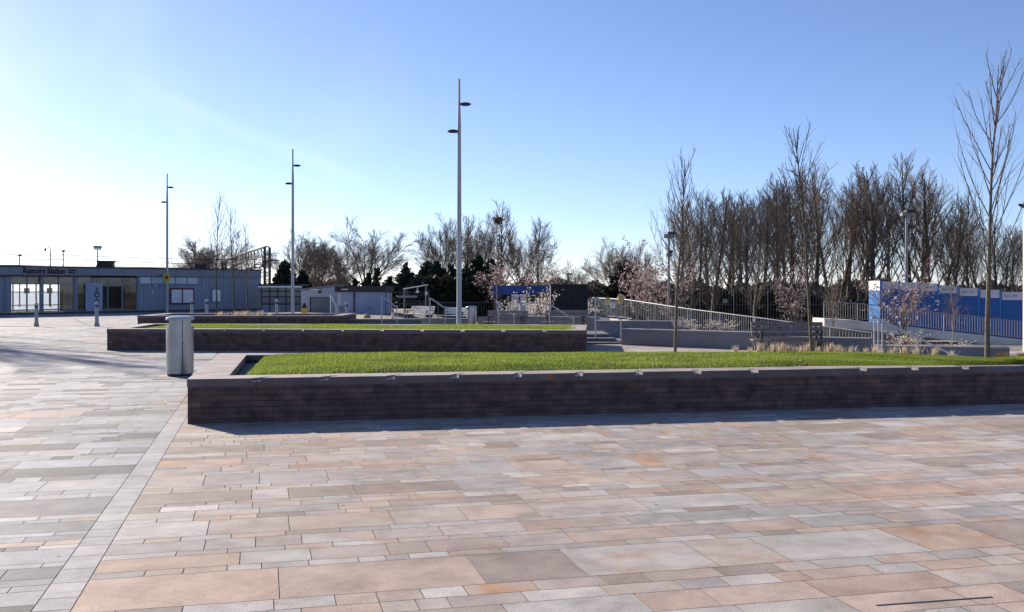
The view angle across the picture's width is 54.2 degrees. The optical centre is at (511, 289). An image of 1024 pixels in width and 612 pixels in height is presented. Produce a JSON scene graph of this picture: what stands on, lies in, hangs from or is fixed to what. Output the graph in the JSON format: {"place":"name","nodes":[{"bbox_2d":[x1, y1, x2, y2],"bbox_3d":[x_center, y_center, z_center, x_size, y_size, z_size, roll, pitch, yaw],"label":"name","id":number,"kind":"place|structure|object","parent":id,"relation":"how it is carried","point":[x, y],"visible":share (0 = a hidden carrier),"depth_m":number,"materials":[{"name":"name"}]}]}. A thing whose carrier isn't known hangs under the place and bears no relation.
{"place":"outdoors","nodes":[
{"label":"outdoors","id":0,"kind":"place"},
{"bbox_2d":[11,293,59,310],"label":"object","id":1,"kind":"structure","parent":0,"point":[31,299],"depth_m":126.06,"materials":[{"name":"glass"}]},
{"bbox_2d":[149,323,577,329],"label":"lawn","id":2,"kind":"structure","parent":0,"point":[371,326],"depth_m":27.57,"materials":[{"name":"green plant"}]},
{"bbox_2d":[0,310,1023,611],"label":"plaza paving","id":3,"kind":"structure","parent":0,"point":[248,582],"depth_m":7.45,"materials":[{"name":"stone"}]},
{"bbox_2d":[0,265,262,314],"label":"station building","id":4,"kind":"structure","parent":3,"relation":"on","point":[83,289],"depth_m":70.52,"materials":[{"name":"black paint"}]},
{"bbox_2d":[139,276,198,284],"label":"clerestory window","id":5,"kind":"structure","parent":4,"relation":"in","point":[150,280],"depth_m":71.50,"materials":[{"name":"grey glass"}]},
{"bbox_2d":[170,288,193,304],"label":"notice case","id":6,"kind":"object","parent":4,"relation":"attached to","point":[181,295],"visible":0.97,"depth_m":72.06,"materials":[{"name":"glass"}]},
{"bbox_2d":[161,174,173,311],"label":"lamp post","id":7,"kind":"object","parent":3,"relation":"on","point":[166,276],"visible":0.98,"depth_m":70.52,"materials":[{"name":"metal"}]},
{"bbox_2d":[166,316,193,376],"bbox_3d":[-6.175,1.042,18.600,0.508,1.117,0.508,0,0,-18],"label":"litter bin","id":8,"kind":"object","parent":3,"relation":"on","point":[179,346],"visible":1,"depth_m":18.39,"materials":[{"name":"grey metal"}]},
{"bbox_2d":[137,313,355,323],"bbox_3d":[-11.900,1.384,45.250,9.016,0.532,4.516,0,0,0],"label":"lawn planter","id":9,"kind":"object","parent":3,"relation":"on","point":[291,318],"visible":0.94,"depth_m":43.15,"materials":[{"name":"stone"}]},
{"bbox_2d":[205,189,238,314],"bbox_3d":[-13.071,-1.654,44.837,1.590,5.910,1.651,0,0,-13],"label":"young tree","id":10,"kind":"object","parent":9,"relation":"in","point":[217,249],"visible":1,"depth_m":44.89,"materials":[{"name":"brown plant"}]},
{"bbox_2d":[218,202,243,314],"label":"young tree","id":11,"kind":"object","parent":9,"relation":"in","point":[232,259],"visible":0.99,"depth_m":45.02,"materials":[{"name":"brown plant"}]},
{"bbox_2d":[258,284,309,310],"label":"glazed walkway","id":12,"kind":"structure","parent":3,"relation":"on","point":[271,293],"depth_m":73.98,"materials":[{"name":"glass"}]},
{"bbox_2d":[285,149,300,312],"bbox_3d":[-12.757,-3.150,58.200,0.923,10.100,0.410,0,0,0],"label":"lamp post","id":13,"kind":"object","parent":3,"relation":"on","point":[292,251],"visible":0.87,"depth_m":58.13,"materials":[{"name":"metal"}]},
{"bbox_2d":[107,323,586,352],"bbox_3d":[-4.653,1.339,27.849,13.454,0.622,4.130,0,0,4],"label":"lawn planter","id":14,"kind":"object","parent":3,"relation":"on","point":[141,337],"visible":0.65,"depth_m":25.79,"materials":[{"name":"brick"}]},
{"bbox_2d":[587,331,620,343],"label":"stone steps","id":15,"kind":"structure","parent":3,"relation":"on","point":[602,337],"depth_m":29.90,"materials":[{"name":"grey stone"}]},
{"bbox_2d":[187,353,1023,423],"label":"lawn planter","id":16,"kind":"object","parent":3,"relation":"on","point":[223,388],"visible":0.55,"depth_m":12.87,"materials":[{"name":"brick"}]},
{"bbox_2d":[775,119,827,350],"bbox_3d":[4.851,-0.902,16.804,0.844,4.124,1.001,0,0,22],"label":"young tree","id":17,"kind":"object","parent":16,"relation":"on","point":[806,263],"visible":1,"depth_m":16.75,"materials":[{"name":"brown plant"}]},
{"bbox_2d":[947,44,1023,356],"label":"young tree","id":18,"kind":"object","parent":16,"relation":"on","point":[988,282],"visible":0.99,"depth_m":15.05,"materials":[{"name":"brown plant"}]},
{"bbox_2d":[596,320,689,337],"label":"bed wall","id":19,"kind":"structure","parent":3,"relation":"on","point":[611,328],"depth_m":33.33,"materials":[{"name":"grey concrete"}]},
{"bbox_2d":[649,147,711,351],"bbox_3d":[3.045,-0.716,17.870,1.179,3.810,0.971,0,0,-5],"label":"young tree","id":20,"kind":"object","parent":3,"relation":"on","point":[677,289],"visible":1,"depth_m":17.91,"materials":[{"name":"brown plant"}]},
{"bbox_2d":[621,328,769,349],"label":"bed wall","id":21,"kind":"structure","parent":3,"relation":"on","point":[713,339],"depth_m":27.54,"materials":[{"name":"grey concrete"}]},
{"bbox_2d":[750,322,830,350],"bbox_3d":[6.896,1.251,24.900,1.900,0.878,0.640,0,0,2],"label":"bench","id":22,"kind":"object","parent":3,"relation":"on","point":[817,332],"visible":0.9,"depth_m":25.06,"materials":[{"name":"black paint"}]},
{"bbox_2d":[769,336,872,352],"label":"bed wall","id":23,"kind":"structure","parent":3,"relation":"on","point":[862,343],"depth_m":25.05,"materials":[{"name":"grey concrete"}]},
{"bbox_2d":[871,317,957,355],"bbox_3d":[9.338,1.115,23.200,2.011,0.962,0.053,0,0,0],"label":"handrail","id":24,"kind":"object","parent":3,"relation":"on","point":[910,334],"visible":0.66,"depth_m":23.18,"materials":[{"name":"metal"}]},
{"bbox_2d":[0,291,1023,611],"bbox_3d":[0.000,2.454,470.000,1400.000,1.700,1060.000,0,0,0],"label":"ground","id":25,"kind":"structure","parent":0,"point":[422,315],"depth_m":8.15,"materials":[{"name":"beige stone"}]},
{"bbox_2d":[165,234,256,268],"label":"bare tree","id":26,"kind":"object","parent":25,"relation":"on","point":[191,259],"visible":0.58,"depth_m":121.28,"materials":[{"name":"brown plant"}]},
{"bbox_2d":[181,228,282,283],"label":"bare tree","id":27,"kind":"object","parent":25,"relation":"on","point":[220,248],"visible":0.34,"depth_m":127.95,"materials":[{"name":"brown plant"}]},
{"bbox_2d":[221,246,279,283],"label":"overhead gantry","id":28,"kind":"object","parent":25,"relation":"on","point":[264,259],"visible":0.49,"depth_m":84.66,"materials":[{"name":"metal"}]},
{"bbox_2d":[272,259,296,283],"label":"conifer","id":29,"kind":"object","parent":25,"relation":"on","point":[282,275],"visible":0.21,"depth_m":95.58,"materials":[{"name":"green plant"}]},
{"bbox_2d":[262,230,333,284],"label":"bare tree","id":30,"kind":"object","parent":25,"relation":"on","point":[306,262],"visible":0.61,"depth_m":114.26,"materials":[{"name":"brown plant"}]},
{"bbox_2d":[299,285,343,312],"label":"pale cabin","id":31,"kind":"object","parent":25,"relation":"on","point":[315,299],"visible":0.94,"depth_m":70.00,"materials":[{"name":"grey metal"}]},
{"bbox_2d":[294,231,369,286],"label":"bare tree","id":32,"kind":"object","parent":25,"relation":"on","point":[326,278],"visible":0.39,"depth_m":119.93,"materials":[{"name":"brown plant"}]},
{"bbox_2d":[323,239,367,285],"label":"bare tree","id":33,"kind":"object","parent":25,"relation":"on","point":[353,273],"visible":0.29,"depth_m":124.68,"materials":[{"name":"brown plant"}]},
{"bbox_2d":[302,214,420,285],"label":"bare tree","id":34,"kind":"object","parent":25,"relation":"on","point":[372,249],"visible":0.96,"depth_m":108.77,"materials":[{"name":"brown plant"}]},
{"bbox_2d":[335,286,393,313],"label":"blue grey cabin","id":35,"kind":"object","parent":25,"relation":"on","point":[363,299],"visible":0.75,"depth_m":66.00,"materials":[{"name":"metal"}]},
{"bbox_2d":[349,318,421,323],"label":"terrace wall","id":36,"kind":"structure","parent":25,"relation":"on","point":[386,321],"depth_m":45.73,"materials":[{"name":"stone"}]},
{"bbox_2d":[391,261,414,302],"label":"conifer","id":37,"kind":"object","parent":25,"relation":"on","point":[404,278],"visible":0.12,"depth_m":93.42,"materials":[{"name":"green plant"}]},
{"bbox_2d":[392,278,448,317],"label":"conifer","id":38,"kind":"object","parent":25,"relation":"on","point":[417,282],"visible":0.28,"depth_m":85.18,"materials":[{"name":"green plant"}]},
{"bbox_2d":[412,211,483,273],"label":"bare tree","id":39,"kind":"object","parent":25,"relation":"on","point":[435,255],"visible":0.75,"depth_m":116.84,"materials":[{"name":"brown plant"}]},
{"bbox_2d":[447,79,470,323],"bbox_3d":[-2.027,-3.053,38.400,0.923,10.100,0.410,0,0,0],"label":"lamp post","id":40,"kind":"object","parent":25,"relation":"on","point":[459,271],"visible":0.9,"depth_m":38.33,"materials":[{"name":"grey metal"}]},
{"bbox_2d":[421,273,503,319],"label":"evergreen hedge","id":41,"kind":"object","parent":25,"relation":"on","point":[444,288],"visible":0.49,"depth_m":86.11,"materials":[{"name":"green plant"}]},
{"bbox_2d":[442,215,489,268],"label":"bare tree","id":42,"kind":"object","parent":25,"relation":"on","point":[467,245],"visible":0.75,"depth_m":111.85,"materials":[{"name":"brown plant"}]},
{"bbox_2d":[442,212,507,271],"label":"bare tree","id":43,"kind":"object","parent":25,"relation":"on","point":[488,239],"visible":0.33,"depth_m":118.68,"materials":[{"name":"brown plant"}]},
{"bbox_2d":[472,249,530,313],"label":"blossom tree","id":44,"kind":"object","parent":25,"relation":"on","point":[501,279],"visible":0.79,"depth_m":83.58,"materials":[{"name":"pink plant"}]},
{"bbox_2d":[470,197,538,283],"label":"bare tree","id":45,"kind":"object","parent":25,"relation":"on","point":[499,246],"visible":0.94,"depth_m":111.02,"materials":[{"name":"brown plant"}]},
{"bbox_2d":[482,310,528,323],"bbox_3d":[-0.213,1.252,38.504,1.750,0.878,0.640,0,0,16],"label":"bench","id":46,"kind":"object","parent":25,"relation":"on","point":[520,317],"visible":0.9,"depth_m":38.58,"materials":[{"name":"black paint"}]},
{"bbox_2d":[475,216,557,285],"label":"bare tree","id":47,"kind":"object","parent":25,"relation":"on","point":[519,259],"visible":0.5,"depth_m":115.49,"materials":[{"name":"brown plant"}]},
{"bbox_2d":[494,286,549,313],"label":"blue container","id":48,"kind":"object","parent":25,"relation":"on","point":[507,290],"visible":0.75,"depth_m":78.00,"materials":[{"name":"metal"}]},
{"bbox_2d":[512,218,560,313],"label":"bare tree","id":49,"kind":"object","parent":25,"relation":"on","point":[539,238],"visible":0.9,"depth_m":112.02,"materials":[{"name":"brown plant"}]},
{"bbox_2d":[512,250,573,315],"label":"blossom tree","id":50,"kind":"object","parent":25,"relation":"on","point":[555,274],"visible":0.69,"depth_m":84.81,"materials":[{"name":"pink plant"}]},
{"bbox_2d":[490,316,598,330],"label":"terrace wall","id":51,"kind":"structure","parent":25,"relation":"on","point":[540,319],"depth_m":41.22,"materials":[{"name":"grey stone"}]},
{"bbox_2d":[541,310,589,324],"bbox_3d":[2.003,1.206,37.102,1.750,0.878,0.640,0,0,12],"label":"bench","id":52,"kind":"object","parent":25,"relation":"on","point":[583,317],"visible":0.9,"depth_m":37.21,"materials":[{"name":"black paint"}]},
{"bbox_2d":[549,284,588,316],"bbox_3d":[3.329,1.137,58.995,2.238,2.925,2.110,0,0,0],"label":"black screen box","id":53,"kind":"object","parent":25,"relation":"on","point":[572,297],"visible":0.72,"depth_m":58.00,"materials":[{"name":"paint"}]},
{"bbox_2d":[588,316,624,319],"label":"ramp","id":54,"kind":"structure","parent":25,"relation":"on","point":[604,318],"depth_m":55.17,"materials":[{"name":"concrete"}]},
{"bbox_2d":[589,297,872,337],"bbox_3d":[9.063,1.617,48.296,0.883,2.382,19.787,0,0,-30],"label":"ramp railing","id":55,"kind":"object","parent":54,"relation":"on","point":[688,309],"visible":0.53,"depth_m":48.48,"materials":[{"name":"metal"}]},
{"bbox_2d":[579,236,640,292],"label":"bare tree","id":56,"kind":"object","parent":25,"relation":"on","point":[612,266],"visible":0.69,"depth_m":119.62,"materials":[{"name":"grey plant"}]},
{"bbox_2d":[590,260,646,319],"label":"conifer","id":57,"kind":"object","parent":25,"relation":"on","point":[611,290],"visible":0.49,"depth_m":93.91,"materials":[{"name":"green plant"}]},
{"bbox_2d":[605,242,661,286],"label":"bare tree","id":58,"kind":"object","parent":25,"relation":"on","point":[636,259],"visible":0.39,"depth_m":117.36,"materials":[{"name":"grey plant"}]},
{"bbox_2d":[599,235,680,318],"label":"blossom tree","id":59,"kind":"object","parent":25,"relation":"on","point":[637,267],"visible":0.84,"depth_m":65.89,"materials":[{"name":"pink plant"}]},
{"bbox_2d":[271,277,1022,306],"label":"distant treeline","id":60,"kind":"object","parent":25,"relation":"on","point":[853,296],"visible":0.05,"depth_m":191.09,"materials":[{"name":"plant"}]},
{"bbox_2d":[620,243,703,320],"bbox_3d":[9.439,0.046,61.650,4.886,5.765,4.112,0,0,-19],"label":"blossom tree","id":61,"kind":"object","parent":25,"relation":"on","point":[661,293],"visible":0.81,"depth_m":61.59,"materials":[{"name":"pink plant"}]},
{"bbox_2d":[646,193,708,286],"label":"bare tree","id":62,"kind":"object","parent":25,"relation":"on","point":[687,250],"visible":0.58,"depth_m":93.23,"materials":[{"name":"brown plant"}]},
{"bbox_2d":[670,242,714,327],"bbox_3d":[11.738,0.209,64.155,3.002,6.953,2.951,0,0,1],"label":"birch tree","id":63,"kind":"object","parent":25,"relation":"on","point":[692,295],"visible":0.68,"depth_m":63.88,"materials":[{"name":"brown plant"}]},
{"bbox_2d":[666,189,729,322],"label":"bare tree","id":64,"kind":"object","parent":25,"relation":"on","point":[701,213],"visible":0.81,"depth_m":92.53,"materials":[{"name":"brown plant"}]},
{"bbox_2d":[693,243,727,329],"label":"birch tree","id":65,"kind":"object","parent":25,"relation":"on","point":[713,284],"visible":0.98,"depth_m":64.54,"materials":[{"name":"brown plant"}]},
{"bbox_2d":[689,187,751,324],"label":"bare tree","id":66,"kind":"object","parent":25,"relation":"on","point":[724,229],"visible":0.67,"depth_m":93.60,"materials":[{"name":"brown plant"}]},
{"bbox_2d":[645,278,804,328],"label":"evergreen hedge","id":67,"kind":"object","parent":25,"relation":"on","point":[766,311],"visible":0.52,"depth_m":84.20,"materials":[{"name":"green plant"}]},
{"bbox_2d":[698,191,759,292],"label":"bare tree","id":68,"kind":"object","parent":25,"relation":"on","point":[732,277],"visible":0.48,"depth_m":94.71,"materials":[{"name":"brown plant"}]},
{"bbox_2d":[635,289,828,331],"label":"fence","id":69,"kind":"object","parent":25,"relation":"on","point":[742,304],"visible":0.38,"depth_m":75.99,"materials":[{"name":"metal"}]},
{"bbox_2d":[709,192,792,288],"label":"bare tree","id":70,"kind":"object","parent":25,"relation":"on","point":[746,229],"visible":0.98,"depth_m":88.46,"materials":[{"name":"brown plant"}]},
{"bbox_2d":[731,239,775,331],"bbox_3d":[15.648,0.209,64.299,3.002,6.953,2.952,0,0,-43],"label":"birch tree","id":71,"kind":"object","parent":25,"relation":"on","point":[754,277],"visible":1,"depth_m":64.02,"materials":[{"name":"brown plant"}]},
{"bbox_2d":[723,186,805,286],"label":"bare tree","id":72,"kind":"object","parent":25,"relation":"on","point":[767,235],"visible":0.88,"depth_m":89.64,"materials":[{"name":"brown plant"}]},
{"bbox_2d":[748,171,813,288],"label":"bare tree","id":73,"kind":"object","parent":25,"relation":"on","point":[775,250],"visible":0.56,"depth_m":93.01,"materials":[{"name":"brown plant"}]},
{"bbox_2d":[773,247,818,331],"bbox_3d":[17.484,0.479,61.656,2.741,6.115,3.258,0,0,20],"label":"blossom tree","id":74,"kind":"object","parent":25,"relation":"on","point":[795,304],"visible":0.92,"depth_m":61.77,"materials":[{"name":"pink plant"}]},
{"bbox_2d":[760,163,844,283],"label":"bare tree","id":75,"kind":"object","parent":25,"relation":"on","point":[791,261],"visible":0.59,"depth_m":92.46,"materials":[{"name":"brown plant"}]},
{"bbox_2d":[764,159,876,295],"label":"bare tree","id":76,"kind":"object","parent":25,"relation":"on","point":[817,274],"visible":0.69,"depth_m":93.42,"materials":[{"name":"brown plant"}]},
{"bbox_2d":[790,178,852,298],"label":"bare tree","id":77,"kind":"object","parent":25,"relation":"on","point":[824,274],"visible":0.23,"depth_m":106.48,"materials":[{"name":"brown plant"}]},
{"bbox_2d":[797,292,868,326],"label":"evergreen hedge","id":78,"kind":"object","parent":25,"relation":"on","point":[816,311],"visible":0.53,"depth_m":84.11,"materials":[{"name":"green plant"}]},
{"bbox_2d":[820,259,851,326],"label":"birch tree","id":79,"kind":"object","parent":25,"relation":"on","point":[826,300],"visible":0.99,"depth_m":56.46,"materials":[{"name":"brown plant"}]},
{"bbox_2d":[823,183,885,301],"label":"bare tree","id":80,"kind":"object","parent":25,"relation":"on","point":[848,290],"visible":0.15,"depth_m":109.18,"materials":[{"name":"brown plant"}]},
{"bbox_2d":[818,166,899,301],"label":"bare tree","id":81,"kind":"object","parent":25,"relation":"on","point":[845,277],"visible":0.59,"depth_m":93.93,"materials":[{"name":"brown plant"}]},
{"bbox_2d":[825,160,921,280],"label":"bare tree","id":82,"kind":"object","parent":25,"relation":"on","point":[872,264],"visible":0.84,"depth_m":91.89,"materials":[{"name":"brown plant"}]},
{"bbox_2d":[830,174,918,300],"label":"bare tree","id":83,"kind":"object","parent":25,"relation":"on","point":[860,293],"visible":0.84,"depth_m":91.96,"materials":[{"name":"brown plant"}]},
{"bbox_2d":[812,326,941,339],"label":"ramp abutment","id":84,"kind":"object","parent":25,"relation":"on","point":[847,333],"depth_m":66.00,"materials":[{"name":"stone"}]},
{"bbox_2d":[880,280,897,324],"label":"hoarding panel","id":85,"kind":"object","parent":25,"relation":"on","point":[884,286],"visible":0.35,"depth_m":69.64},
{"bbox_2d":[855,183,924,281],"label":"bare tree","id":86,"kind":"object","parent":25,"relation":"on","point":[888,276],"visible":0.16,"depth_m":107.49,"materials":[{"name":"brown plant"}]},
{"bbox_2d":[851,253,943,344],"bbox_3d":[20.039,0.719,52.087,4.541,5.196,4.744,0,0,23],"label":"blossom tree","id":87,"kind":"object","parent":25,"relation":"on","point":[902,307],"visible":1,"depth_m":51.91,"materials":[{"name":"pink plant"}]},
{"bbox_2d":[898,281,918,327],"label":"hoarding panel","id":88,"kind":"object","parent":25,"relation":"on","point":[905,284],"visible":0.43,"depth_m":68.80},
{"bbox_2d":[860,149,971,281],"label":"bare tree","id":89,"kind":"object","parent":25,"relation":"on","point":[905,181],"visible":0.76,"depth_m":90.98,"materials":[{"name":"brown plant"}]},
{"bbox_2d":[813,317,1022,344],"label":"ramp","id":90,"kind":"structure","parent":25,"relation":"on","point":[868,326],"depth_m":61.80,"materials":[{"name":"concrete"}]},
{"bbox_2d":[823,301,1022,337],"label":"ramp railing","id":91,"kind":"object","parent":90,"relation":"on","point":[857,318],"visible":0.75,"depth_m":61.55,"materials":[{"name":"metal"}]},
{"bbox_2d":[884,167,955,283],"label":"bare tree","id":92,"kind":"object","parent":25,"relation":"on","point":[923,258],"visible":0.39,"depth_m":110.78,"materials":[{"name":"brown plant"}]},
{"bbox_2d":[919,283,936,329],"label":"hoarding panel","id":93,"kind":"object","parent":25,"relation":"on","point":[928,303],"visible":0.58,"depth_m":67.94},
{"bbox_2d":[879,167,994,283],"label":"bare tree","id":94,"kind":"object","parent":25,"relation":"on","point":[928,247],"visible":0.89,"depth_m":89.25,"materials":[{"name":"brown plant"}]},
{"bbox_2d":[883,345,1009,356],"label":"bed wall","id":95,"kind":"structure","parent":25,"relation":"on","point":[975,351],"depth_m":23.95,"materials":[{"name":"grey concrete"}]},
{"bbox_2d":[937,284,956,331],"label":"hoarding panel","id":96,"kind":"object","parent":25,"relation":"on","point":[940,298],"visible":0.59,"depth_m":67.25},
{"bbox_2d":[939,275,974,345],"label":"birch tree","id":97,"kind":"object","parent":25,"relation":"on","point":[950,300],"visible":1,"depth_m":56.90,"materials":[{"name":"plant"}]},
{"bbox_2d":[932,191,987,291],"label":"bare tree","id":98,"kind":"object","parent":25,"relation":"on","point":[960,236],"visible":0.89,"depth_m":88.89,"materials":[{"name":"brown plant"}]},
{"bbox_2d":[921,196,998,287],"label":"bare tree","id":99,"kind":"object","parent":25,"relation":"on","point":[944,263],"visible":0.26,"depth_m":109.21,"materials":[{"name":"brown plant"}]},
{"bbox_2d":[957,287,977,334],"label":"hoarding panel","id":100,"kind":"object","parent":25,"relation":"on","point":[969,297],"visible":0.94,"depth_m":66.31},
{"bbox_2d":[943,213,1011,287],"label":"bare tree","id":101,"kind":"object","parent":25,"relation":"on","point":[968,285],"visible":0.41,"depth_m":94.93,"materials":[{"name":"brown plant"}]},
{"bbox_2d":[978,288,999,336],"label":"hoarding panel","id":102,"kind":"object","parent":25,"relation":"on","point":[995,304],"visible":0.64,"depth_m":65.35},
{"bbox_2d":[961,215,1022,291],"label":"bare tree","id":103,"kind":"object","parent":25,"relation":"on","point":[995,275],"visible":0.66,"depth_m":92.00,"materials":[{"name":"brown plant"}]},
{"bbox_2d":[982,225,1022,291],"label":"bare tree","id":104,"kind":"object","parent":25,"relation":"on","point":[1013,286],"visible":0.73,"depth_m":93.25,"materials":[{"name":"brown plant"}]},
{"bbox_2d":[1000,290,1022,339],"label":"hoarding panel","id":105,"kind":"object","parent":25,"relation":"on","point":[1011,305],"visible":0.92,"depth_m":64.52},
{"bbox_2d":[0,0,1023,290],"label":"sky","id":106,"kind":"structure","parent":0,"point":[576,115],"materials":[{"name":"blue"}]},
{"bbox_2d":[245,351,1023,374],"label":"lawn","id":107,"kind":"structure","parent":0,"point":[343,363],"depth_m":14.30,"materials":[{"name":"green plant"}]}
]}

